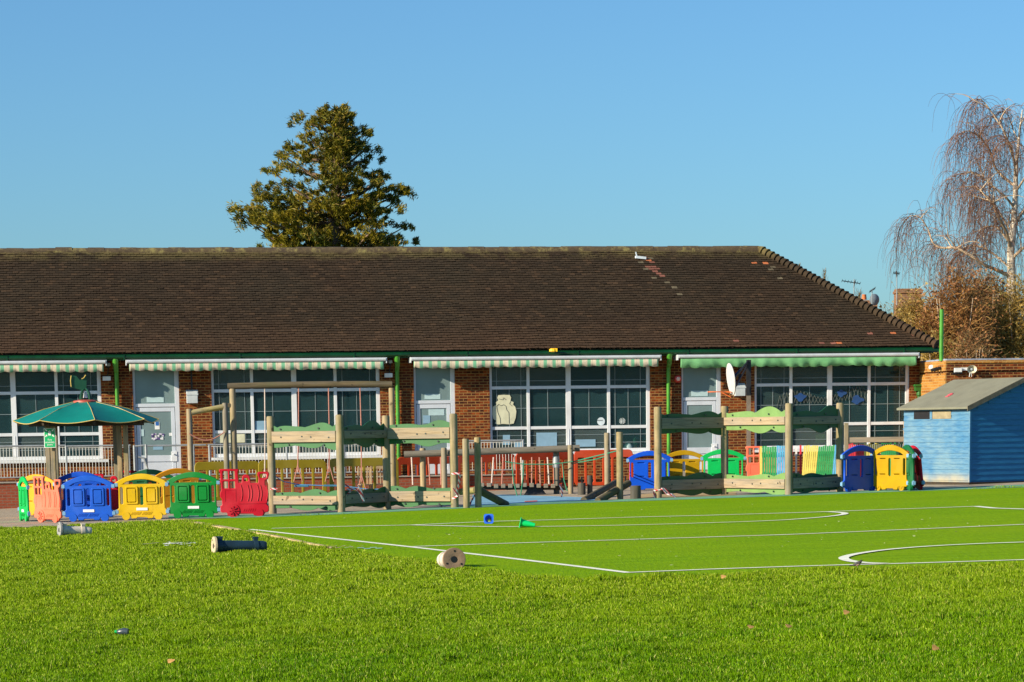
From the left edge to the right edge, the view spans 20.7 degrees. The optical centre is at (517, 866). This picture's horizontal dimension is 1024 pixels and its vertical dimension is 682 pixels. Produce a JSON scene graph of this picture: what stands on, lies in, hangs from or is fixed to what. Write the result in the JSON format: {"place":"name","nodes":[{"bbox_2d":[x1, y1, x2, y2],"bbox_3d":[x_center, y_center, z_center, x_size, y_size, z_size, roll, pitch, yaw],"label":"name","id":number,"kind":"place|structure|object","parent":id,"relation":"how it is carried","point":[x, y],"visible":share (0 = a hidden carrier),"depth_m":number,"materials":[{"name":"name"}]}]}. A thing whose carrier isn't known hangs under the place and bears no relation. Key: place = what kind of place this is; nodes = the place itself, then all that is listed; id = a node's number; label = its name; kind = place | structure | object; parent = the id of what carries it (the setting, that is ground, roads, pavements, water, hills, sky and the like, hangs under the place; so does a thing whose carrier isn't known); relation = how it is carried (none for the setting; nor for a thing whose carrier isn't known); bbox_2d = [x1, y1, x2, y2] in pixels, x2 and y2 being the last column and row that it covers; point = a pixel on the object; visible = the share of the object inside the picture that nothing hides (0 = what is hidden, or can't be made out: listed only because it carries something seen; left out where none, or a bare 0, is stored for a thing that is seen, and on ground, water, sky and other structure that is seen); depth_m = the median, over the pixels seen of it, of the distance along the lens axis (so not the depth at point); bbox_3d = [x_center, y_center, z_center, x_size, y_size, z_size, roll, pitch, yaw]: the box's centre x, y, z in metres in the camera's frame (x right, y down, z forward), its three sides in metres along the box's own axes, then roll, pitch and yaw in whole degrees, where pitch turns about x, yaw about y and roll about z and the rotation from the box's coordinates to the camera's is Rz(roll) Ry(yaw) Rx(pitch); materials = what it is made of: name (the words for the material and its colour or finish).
{"place":"outdoors","nodes":[
{"label":"outdoors","id":0,"kind":"place"},
{"bbox_2d":[357,467,372,489],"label":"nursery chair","id":1,"kind":"object","parent":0,"point":[366,469],"visible":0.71,"depth_m":74.04,"materials":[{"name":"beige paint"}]},
{"bbox_2d":[0,485,1023,681],"bbox_3d":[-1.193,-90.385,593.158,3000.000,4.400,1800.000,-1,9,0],"label":"lawn","id":2,"kind":"structure","parent":0,"point":[106,658],"depth_m":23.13,"materials":[{"name":"plant"}]},
{"bbox_2d":[57,522,91,535],"bbox_3d":[-8.097,-6.167,51.210,0.612,0.301,0.300,-4,10,-22],"label":"fallen post","id":3,"kind":"object","parent":2,"relation":"on","point":[64,529],"visible":0.93,"depth_m":51.13,"materials":[{"name":"white plastic"}]},
{"bbox_2d":[211,536,266,552],"bbox_3d":[-4.125,-4.769,41.527,0.809,0.283,0.280,-4,9,-19],"label":"fallen post","id":4,"kind":"object","parent":2,"relation":"on","point":[218,544],"visible":0.89,"depth_m":41.44,"materials":[{"name":"plastic"}]},
{"bbox_2d":[226,102,419,246],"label":"conifer","id":5,"kind":"object","parent":2,"relation":"on","point":[341,145],"visible":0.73,"depth_m":102.40,"materials":[{"name":"green plant"}]},
{"bbox_2d":[437,548,465,568],"bbox_3d":[-0.859,-3.826,34.746,0.289,0.290,0.610,-3,9,-15],"label":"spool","id":6,"kind":"object","parent":2,"relation":"on","point":[451,558],"visible":0.94,"depth_m":34.46,"materials":[{"name":"white plastic"}]},
{"bbox_2d":[862,294,878,307],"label":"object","id":7,"kind":"structure","parent":2,"relation":"on","point":[875,300],"depth_m":135.41,"materials":[{"name":"metal"}]},
{"bbox_2d":[879,298,935,360],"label":"bare shrub","id":8,"kind":"object","parent":2,"relation":"on","point":[898,314],"visible":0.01,"depth_m":102.06,"materials":[{"name":"brown plant"}]},
{"bbox_2d":[893,288,922,318],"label":"distant house","id":9,"kind":"structure","parent":2,"relation":"on","point":[904,294],"depth_m":135.01,"materials":[{"name":"red brick"}]},
{"bbox_2d":[885,274,952,330],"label":"bare shrub","id":10,"kind":"object","parent":2,"relation":"on","point":[908,310],"visible":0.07,"depth_m":104.83,"materials":[{"name":"brown plant"}]},
{"bbox_2d":[920,324,958,360],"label":"bare shrub","id":11,"kind":"object","parent":2,"relation":"on","point":[929,356],"visible":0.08,"depth_m":100.20,"materials":[{"name":"brown plant"}]},
{"bbox_2d":[877,93,1023,353],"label":"birch tree","id":12,"kind":"object","parent":2,"relation":"on","point":[1009,236],"visible":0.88,"depth_m":109.03,"materials":[{"name":"white plant"}]},
{"bbox_2d":[902,259,1012,360],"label":"bare shrub","id":13,"kind":"object","parent":2,"relation":"on","point":[956,309],"visible":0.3,"depth_m":102.67,"materials":[{"name":"brown plant"}]},
{"bbox_2d":[920,358,1023,395],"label":"brick extension","id":14,"kind":"object","parent":2,"relation":"on","point":[991,368],"visible":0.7,"depth_m":77.20,"materials":[{"name":"brown brick"}]},
{"bbox_2d":[939,309,943,360],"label":"vent pipe","id":15,"kind":"object","parent":14,"relation":"on","point":[941,340],"visible":1,"depth_m":77.13,"materials":[{"name":"green metal"}]},
{"bbox_2d":[935,320,1012,358],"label":"bare shrub","id":16,"kind":"object","parent":2,"relation":"on","point":[963,353],"visible":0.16,"depth_m":99.19,"materials":[{"name":"brown plant"}]},
{"bbox_2d":[956,253,1021,356],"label":"bare shrub","id":17,"kind":"object","parent":2,"relation":"on","point":[989,280],"visible":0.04,"depth_m":105.61,"materials":[{"name":"brown plant"}]},
{"bbox_2d":[974,265,1023,357],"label":"bare shrub","id":18,"kind":"object","parent":2,"relation":"on","point":[1016,304],"visible":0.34,"depth_m":103.72,"materials":[{"name":"brown plant"}]},
{"bbox_2d":[0,482,1023,527],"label":"tarmac","id":19,"kind":"structure","parent":0,"point":[9,517],"depth_m":63.68,"materials":[{"name":"grey asphalt"}]},
{"bbox_2d":[18,476,30,520],"bbox_3d":[-10.920,-8.132,61.873,0.089,0.980,1.134,-4,9,-20],"label":"train carriage","id":20,"kind":"object","parent":19,"relation":"on","point":[24,512],"visible":1,"depth_m":61.65,"materials":[{"name":"green plastic"}]},
{"bbox_2d":[17,474,53,514],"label":"train carriage","id":21,"kind":"object","parent":19,"relation":"on","point":[31,496],"visible":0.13,"depth_m":65.39,"materials":[{"name":"yellow plastic"}]},
{"bbox_2d":[32,476,62,521],"bbox_3d":[-10.140,-7.918,60.330,0.099,0.985,1.030,-9,12,-43],"label":"train engine","id":22,"kind":"object","parent":19,"relation":"on","point":[48,503],"visible":1,"depth_m":60.32,"materials":[{"name":"plastic"}]},
{"bbox_2d":[57,472,102,511],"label":"train carriage","id":23,"kind":"object","parent":19,"relation":"on","point":[77,474],"visible":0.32,"depth_m":65.98,"materials":[{"name":"blue plastic"}]},
{"bbox_2d":[13,375,158,503],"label":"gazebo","id":24,"kind":"object","parent":19,"relation":"on","point":[82,412],"visible":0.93,"depth_m":65.63,"materials":[{"name":"teal fabric"}]},
{"bbox_2d":[44,428,55,447],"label":"assembly sign","id":25,"kind":"object","parent":24,"relation":"attached to","point":[49,438],"visible":1,"depth_m":65.50,"materials":[{"name":"green plastic"}]},
{"bbox_2d":[61,475,115,521],"bbox_3d":[-9.181,-7.881,59.902,1.148,0.980,0.089,0,9,4],"label":"train carriage","id":26,"kind":"object","parent":19,"relation":"on","point":[99,508],"visible":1,"depth_m":59.88,"materials":[{"name":"blue plastic"}]},
{"bbox_2d":[94,471,136,509],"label":"train engine","id":27,"kind":"object","parent":19,"relation":"on","point":[115,497],"visible":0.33,"depth_m":66.32,"materials":[{"name":"plastic"}]},
{"bbox_2d":[133,444,148,470],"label":"tube gate","id":28,"kind":"structure","parent":19,"relation":"on","point":[145,458],"depth_m":74.75,"materials":[{"name":"metal"}]},
{"bbox_2d":[114,474,168,519],"bbox_3d":[-8.037,-7.913,59.868,1.148,0.980,0.089,-1,9,0],"label":"train carriage","id":29,"kind":"object","parent":19,"relation":"on","point":[152,506],"visible":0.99,"depth_m":59.85,"materials":[{"name":"yellow plastic"}]},
{"bbox_2d":[130,469,173,504],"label":"train carriage","id":30,"kind":"object","parent":19,"relation":"on","point":[150,472],"visible":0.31,"depth_m":66.17,"materials":[{"name":"green plastic"}]},
{"bbox_2d":[155,468,201,507],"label":"train carriage","id":31,"kind":"object","parent":19,"relation":"on","point":[169,472],"visible":0.36,"depth_m":65.55,"materials":[{"name":"orange plastic"}]},
{"bbox_2d":[194,461,258,500],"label":"crowd barrier","id":32,"kind":"object","parent":19,"relation":"on","point":[247,466],"visible":0.38,"depth_m":73.07,"materials":[{"name":"yellow plastic"}]},
{"bbox_2d":[173,519,333,547],"bbox_3d":[-4.921,-6.034,50.333,0.205,0.118,18.070,-3,9,-14],"label":"turf edging","id":33,"kind":"object","parent":19,"relation":"on","point":[267,534],"visible":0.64,"depth_m":48.25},
{"bbox_2d":[0,475,525,508],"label":"brick walkway","id":34,"kind":"structure","parent":19,"relation":"on","point":[9,495],"depth_m":75.90,"materials":[{"name":"brown brick"}]},
{"bbox_2d":[0,473,525,482],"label":"walkway paving","id":35,"kind":"structure","parent":34,"relation":"on","point":[319,477],"depth_m":76.09,"materials":[{"name":"concrete"}]},
{"bbox_2d":[0,445,67,480],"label":"railing","id":36,"kind":"object","parent":35,"relation":"on","point":[41,446],"visible":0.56,"depth_m":74.65,"materials":[{"name":"metal"}]},
{"bbox_2d":[66,444,130,476],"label":"railing","id":37,"kind":"object","parent":35,"relation":"on","point":[95,446],"visible":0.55,"depth_m":74.92,"materials":[{"name":"metal"}]},
{"bbox_2d":[147,444,205,475],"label":"railing","id":38,"kind":"object","parent":35,"relation":"on","point":[194,445],"visible":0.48,"depth_m":75.28,"materials":[{"name":"metal"}]},
{"bbox_2d":[208,443,290,477],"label":"railing","id":39,"kind":"object","parent":35,"relation":"on","point":[220,446],"visible":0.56,"depth_m":75.54,"materials":[{"name":"metal"}]},
{"bbox_2d":[294,444,382,476],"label":"railing","id":40,"kind":"object","parent":35,"relation":"on","point":[309,472],"visible":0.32,"depth_m":75.94,"materials":[{"name":"metal"}]},
{"bbox_2d":[469,439,523,473],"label":"railing","id":41,"kind":"object","parent":35,"relation":"on","point":[487,442],"visible":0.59,"depth_m":76.65,"materials":[{"name":"metal"}]},
{"bbox_2d":[186,381,395,489],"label":"swing frame","id":42,"kind":"object","parent":19,"relation":"on","point":[232,388],"visible":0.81,"depth_m":71.38,"materials":[{"name":"brown wood"}]},
{"bbox_2d":[258,459,326,500],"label":"crowd barrier","id":43,"kind":"object","parent":19,"relation":"on","point":[313,464],"visible":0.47,"depth_m":73.31,"materials":[{"name":"yellow plastic"}]},
{"bbox_2d":[266,413,458,513],"bbox_3d":[-3.353,-8.694,60.938,4.054,2.270,1.360,-2,9,-10],"label":"climbing frame","id":44,"kind":"object","parent":19,"relation":"on","point":[337,436],"visible":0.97,"depth_m":60.95,"materials":[{"name":"brown wood"}]},
{"bbox_2d":[329,458,398,491],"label":"crowd barrier","id":45,"kind":"object","parent":19,"relation":"on","point":[354,462],"visible":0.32,"depth_m":73.50,"materials":[{"name":"yellow plastic"}]},
{"bbox_2d":[397,456,449,475],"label":"crowd barrier","id":46,"kind":"object","parent":19,"relation":"on","point":[416,461],"visible":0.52,"depth_m":76.47,"materials":[{"name":"red plastic"}]},
{"bbox_2d":[0,246,938,486],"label":"school building","id":47,"kind":"structure","parent":19,"relation":"on","point":[115,308],"depth_m":78.35,"materials":[{"name":"red brick"}]},
{"bbox_2d":[1,451,67,460],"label":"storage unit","id":48,"kind":"object","parent":47,"relation":"in","point":[39,453],"visible":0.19,"depth_m":75.85,"materials":[{"name":"white paint"}]},
{"bbox_2d":[0,360,106,372],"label":"awning","id":49,"kind":"object","parent":47,"relation":"attached to","point":[65,366],"visible":1,"depth_m":74.88,"materials":[{"name":"fabric"}]},
{"bbox_2d":[0,371,107,463],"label":"window","id":50,"kind":"structure","parent":47,"relation":"in","point":[22,388],"depth_m":75.61,"materials":[{"name":"white glass"}]},
{"bbox_2d":[60,451,99,459],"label":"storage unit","id":51,"kind":"object","parent":47,"relation":"in","point":[88,453],"visible":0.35,"depth_m":76.09,"materials":[{"name":"paint"}]},
{"bbox_2d":[132,370,180,477],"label":"door","id":52,"kind":"structure","parent":47,"relation":"in","point":[146,383],"depth_m":76.15,"materials":[{"name":"white glass"}]},
{"bbox_2d":[186,371,197,402],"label":"wall box","id":53,"kind":"object","parent":47,"relation":"attached to","point":[191,395],"visible":1,"depth_m":76.01,"materials":[{"name":"grey plastic"}]},
{"bbox_2d":[215,434,244,442],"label":"paper sheet","id":54,"kind":"object","parent":47,"relation":"attached to","point":[240,438],"visible":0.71,"depth_m":76.55,"materials":[{"name":"white paper"}]},
{"bbox_2d":[125,357,386,370],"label":"awning","id":55,"kind":"object","parent":47,"relation":"attached to","point":[264,364],"visible":1,"depth_m":75.72,"materials":[{"name":"fabric"}]},
{"bbox_2d":[211,368,381,460],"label":"window","id":56,"kind":"structure","parent":47,"relation":"in","point":[246,456],"depth_m":76.67,"materials":[{"name":"white glass"}]},
{"bbox_2d":[413,365,454,474],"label":"door","id":57,"kind":"structure","parent":47,"relation":"in","point":[427,380],"depth_m":77.26,"materials":[{"name":"white glass"}]},
{"bbox_2d":[492,395,515,423],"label":"paper cutout","id":58,"kind":"object","parent":47,"relation":"attached to","point":[504,410],"visible":1,"depth_m":77.62,"materials":[{"name":"beige paper"}]},
{"bbox_2d":[408,355,661,368],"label":"awning","id":59,"kind":"object","parent":47,"relation":"attached to","point":[540,361],"visible":1,"depth_m":76.91,"materials":[{"name":"fabric"}]},
{"bbox_2d":[536,432,556,445],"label":"paper sheet","id":60,"kind":"object","parent":47,"relation":"attached to","point":[546,439],"visible":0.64,"depth_m":77.94,"materials":[{"name":"blue paper"}]},
{"bbox_2d":[489,365,649,455],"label":"window","id":61,"kind":"structure","parent":47,"relation":"in","point":[570,423],"depth_m":77.92,"materials":[{"name":"white glass"}]},
{"bbox_2d":[576,439,595,446],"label":"paper sheet","id":62,"kind":"object","parent":47,"relation":"attached to","point":[586,442],"visible":0.86,"depth_m":78.13,"materials":[{"name":"blue paper"}]},
{"bbox_2d":[681,367,720,469],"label":"door","id":63,"kind":"structure","parent":47,"relation":"in","point":[693,379],"depth_m":78.47,"materials":[{"name":"white glass"}]},
{"bbox_2d":[734,367,745,395],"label":"wall box","id":64,"kind":"object","parent":47,"relation":"attached to","point":[740,389],"visible":0.72,"depth_m":78.38,"materials":[{"name":"grey plastic"}]},
{"bbox_2d":[673,353,919,367],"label":"awning","id":65,"kind":"object","parent":47,"relation":"attached to","point":[792,360],"visible":0.95,"depth_m":78.08,"materials":[{"name":"green fabric"}]},
{"bbox_2d":[793,437,834,448],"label":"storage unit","id":66,"kind":"object","parent":47,"relation":"in","point":[797,442],"visible":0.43,"depth_m":79.22,"materials":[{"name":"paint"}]},
{"bbox_2d":[777,387,867,407],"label":"net","id":67,"kind":"object","parent":47,"relation":"attached to","point":[825,398],"visible":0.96,"depth_m":78.99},
{"bbox_2d":[755,365,908,451],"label":"window","id":68,"kind":"structure","parent":47,"relation":"in","point":[806,436],"depth_m":79.11,"materials":[{"name":"white glass"}]},
{"bbox_2d":[458,454,515,488],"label":"crowd barrier","id":69,"kind":"object","parent":19,"relation":"on","point":[486,459],"visible":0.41,"depth_m":76.59,"materials":[{"name":"red plastic"}]},
{"bbox_2d":[404,445,579,495],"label":"rope bridge","id":70,"kind":"structure","parent":19,"relation":"on","point":[531,488],"depth_m":70.15,"materials":[{"name":"wood"}]},
{"bbox_2d":[471,495,595,505],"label":"blue surface","id":71,"kind":"object","parent":19,"relation":"on","point":[511,499],"visible":0.67,"depth_m":65.84,"materials":[{"name":"blue rubber"}]},
{"bbox_2d":[573,432,631,500],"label":"balance logs","id":72,"kind":"object","parent":71,"relation":"on","point":[620,485],"visible":0.81,"depth_m":63.65,"materials":[{"name":"brown wood"}]},
{"bbox_2d":[516,452,573,487],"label":"crowd barrier","id":73,"kind":"object","parent":19,"relation":"on","point":[563,456],"visible":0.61,"depth_m":76.51,"materials":[{"name":"red plastic"}]},
{"bbox_2d":[587,475,592,493],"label":"stump","id":74,"kind":"object","parent":19,"relation":"on","point":[589,483],"visible":0.71,"depth_m":68.85,"materials":[{"name":"brown wood"}]},
{"bbox_2d":[168,484,1023,517],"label":"green edging","id":75,"kind":"object","parent":19,"relation":"on","point":[649,499],"visible":0.77,"depth_m":61.88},
{"bbox_2d":[166,472,219,517],"bbox_3d":[-6.939,-7.952,59.878,1.148,0.980,0.089,-1,9,0],"label":"train carriage","id":76,"kind":"object","parent":75,"relation":"on","point":[183,505],"visible":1,"depth_m":59.86,"materials":[{"name":"green plastic"}]},
{"bbox_2d":[219,469,268,516],"bbox_3d":[-5.798,-7.936,59.424,1.061,1.014,0.102,-1,9,0],"label":"train engine","id":77,"kind":"object","parent":75,"relation":"on","point":[246,497],"visible":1,"depth_m":59.43,"materials":[{"name":"plastic"}]},
{"bbox_2d":[840,445,880,491],"bbox_3d":[7.699,-8.959,62.977,1.217,1.039,0.094,-8,11,-37],"label":"fence panel","id":78,"kind":"object","parent":75,"relation":"on","point":[853,480],"visible":1,"depth_m":62.88,"materials":[{"name":"blue plastic"}]},
{"bbox_2d":[870,445,910,490],"bbox_3d":[8.360,-8.949,62.810,0.093,1.029,1.205,-8,11,-37],"label":"fence panel","id":79,"kind":"object","parent":75,"relation":"on","point":[883,479],"visible":1,"depth_m":62.78,"materials":[{"name":"yellow plastic"}]},
{"bbox_2d":[898,445,915,490],"bbox_3d":[8.673,-8.913,62.542,0.093,1.019,1.194,-2,9,-8],"label":"fence panel","id":80,"kind":"object","parent":75,"relation":"on","point":[910,471],"visible":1,"depth_m":62.18,"materials":[{"name":"green plastic"}]},
{"bbox_2d":[908,445,924,489],"bbox_3d":[8.890,-8.967,62.921,0.091,1.000,1.171,-8,10,-9],"label":"fence panel","id":81,"kind":"object","parent":75,"relation":"on","point":[918,478],"visible":0.51,"depth_m":62.56,"materials":[{"name":"plastic"}]},
{"bbox_2d":[574,449,632,485],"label":"crowd barrier","id":82,"kind":"object","parent":19,"relation":"on","point":[591,453],"visible":0.59,"depth_m":76.29,"materials":[{"name":"plastic"}]},
{"bbox_2d":[630,485,640,498],"bbox_3d":[2.661,-8.409,63.261,0.240,0.409,0.240,-1,9,0],"label":"stump","id":83,"kind":"object","parent":19,"relation":"on","point":[635,491],"visible":0.71,"depth_m":63.16,"materials":[{"name":"wood"}]},
{"bbox_2d":[626,451,672,489],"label":"fence panel","id":84,"kind":"object","parent":19,"relation":"on","point":[642,479],"visible":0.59,"depth_m":70.38,"materials":[{"name":"blue plastic"}]},
{"bbox_2d":[662,450,703,475],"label":"fence panel","id":85,"kind":"object","parent":19,"relation":"on","point":[692,466],"visible":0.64,"depth_m":70.81,"materials":[{"name":"yellow plastic"}]},
{"bbox_2d":[641,492,735,497],"bbox_3d":[3.968,-8.751,65.766,2.395,0.048,4.524,-1,9,0],"label":"sand surface","id":86,"kind":"object","parent":19,"relation":"on","point":[649,495],"visible":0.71,"depth_m":64.88,"materials":[{"name":"beige sand"}]},
{"bbox_2d":[700,449,745,475],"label":"fence panel","id":87,"kind":"object","parent":19,"relation":"on","point":[714,466],"visible":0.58,"depth_m":70.26,"materials":[{"name":"green plastic"}]},
{"bbox_2d":[708,360,750,462],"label":"basketball hoop","id":88,"kind":"object","parent":19,"relation":"on","point":[731,376],"visible":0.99,"depth_m":75.78,"materials":[{"name":"white plastic"}]},
{"bbox_2d":[654,403,843,497],"bbox_3d":[5.230,-9.338,63.344,4.041,2.231,1.600,3,10,20],"label":"climbing frame","id":89,"kind":"object","parent":19,"relation":"on","point":[787,420],"visible":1,"depth_m":63.26,"materials":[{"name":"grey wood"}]},
{"bbox_2d":[745,446,776,475],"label":"fence panel","id":90,"kind":"object","parent":19,"relation":"on","point":[753,468],"visible":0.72,"depth_m":70.02,"materials":[{"name":"plastic"}]},
{"bbox_2d":[760,446,784,475],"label":"picket fence","id":91,"kind":"object","parent":19,"relation":"on","point":[770,455],"visible":0.58,"depth_m":69.42,"materials":[{"name":"multicoloured wood"}]},
{"bbox_2d":[793,445,805,473],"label":"picket fence","id":92,"kind":"object","parent":19,"relation":"on","point":[795,454],"visible":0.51,"depth_m":69.72,"materials":[{"name":"wood"}]},
{"bbox_2d":[802,445,835,474],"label":"picket fence","id":93,"kind":"object","parent":19,"relation":"on","point":[811,459],"visible":0.68,"depth_m":69.23,"materials":[{"name":"multicoloured wood"}]},
{"bbox_2d":[844,421,903,475],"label":"timber frame","id":94,"kind":"object","parent":19,"relation":"on","point":[847,439],"visible":0.37,"depth_m":68.98,"materials":[{"name":"brown wood"}]},
{"bbox_2d":[848,443,902,476],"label":"picket fence","id":95,"kind":"object","parent":19,"relation":"on","point":[865,453],"visible":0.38,"depth_m":69.30,"materials":[{"name":"wood"}]},
{"bbox_2d":[897,377,1023,484],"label":"garden shed","id":96,"kind":"structure","parent":19,"relation":"on","point":[969,432],"depth_m":66.50,"materials":[{"name":"blue wood"}]},
{"bbox_2d":[914,411,929,418],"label":"window","id":97,"kind":"structure","parent":96,"relation":"in","point":[917,414],"depth_m":67.46,"materials":[{"name":"grey glass"}]},
{"bbox_2d":[932,411,951,418],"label":"window","id":98,"kind":"structure","parent":96,"relation":"in","point":[935,414],"depth_m":66.78,"materials":[{"name":"beige glass"}]},
{"bbox_2d":[0,0,1023,357],"label":"sky","id":99,"kind":"structure","parent":0,"point":[800,131],"materials":[{"name":"blue"}]},
{"bbox_2d":[186,487,1023,579],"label":"artificial turf","id":100,"kind":"structure","parent":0,"point":[737,549],"depth_m":43.66,"materials":[{"name":"green plastic"}]},
{"bbox_2d":[459,437,508,507],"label":"balance logs","id":101,"kind":"object","parent":100,"relation":"on","point":[478,490],"visible":0.84,"depth_m":60.44,"materials":[{"name":"beige wood"}]},
{"bbox_2d":[249,506,1023,572],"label":"pitch markings","id":102,"kind":"object","parent":100,"relation":"on","point":[845,558],"visible":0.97,"depth_m":41.05,"materials":[{"name":"white paint"}]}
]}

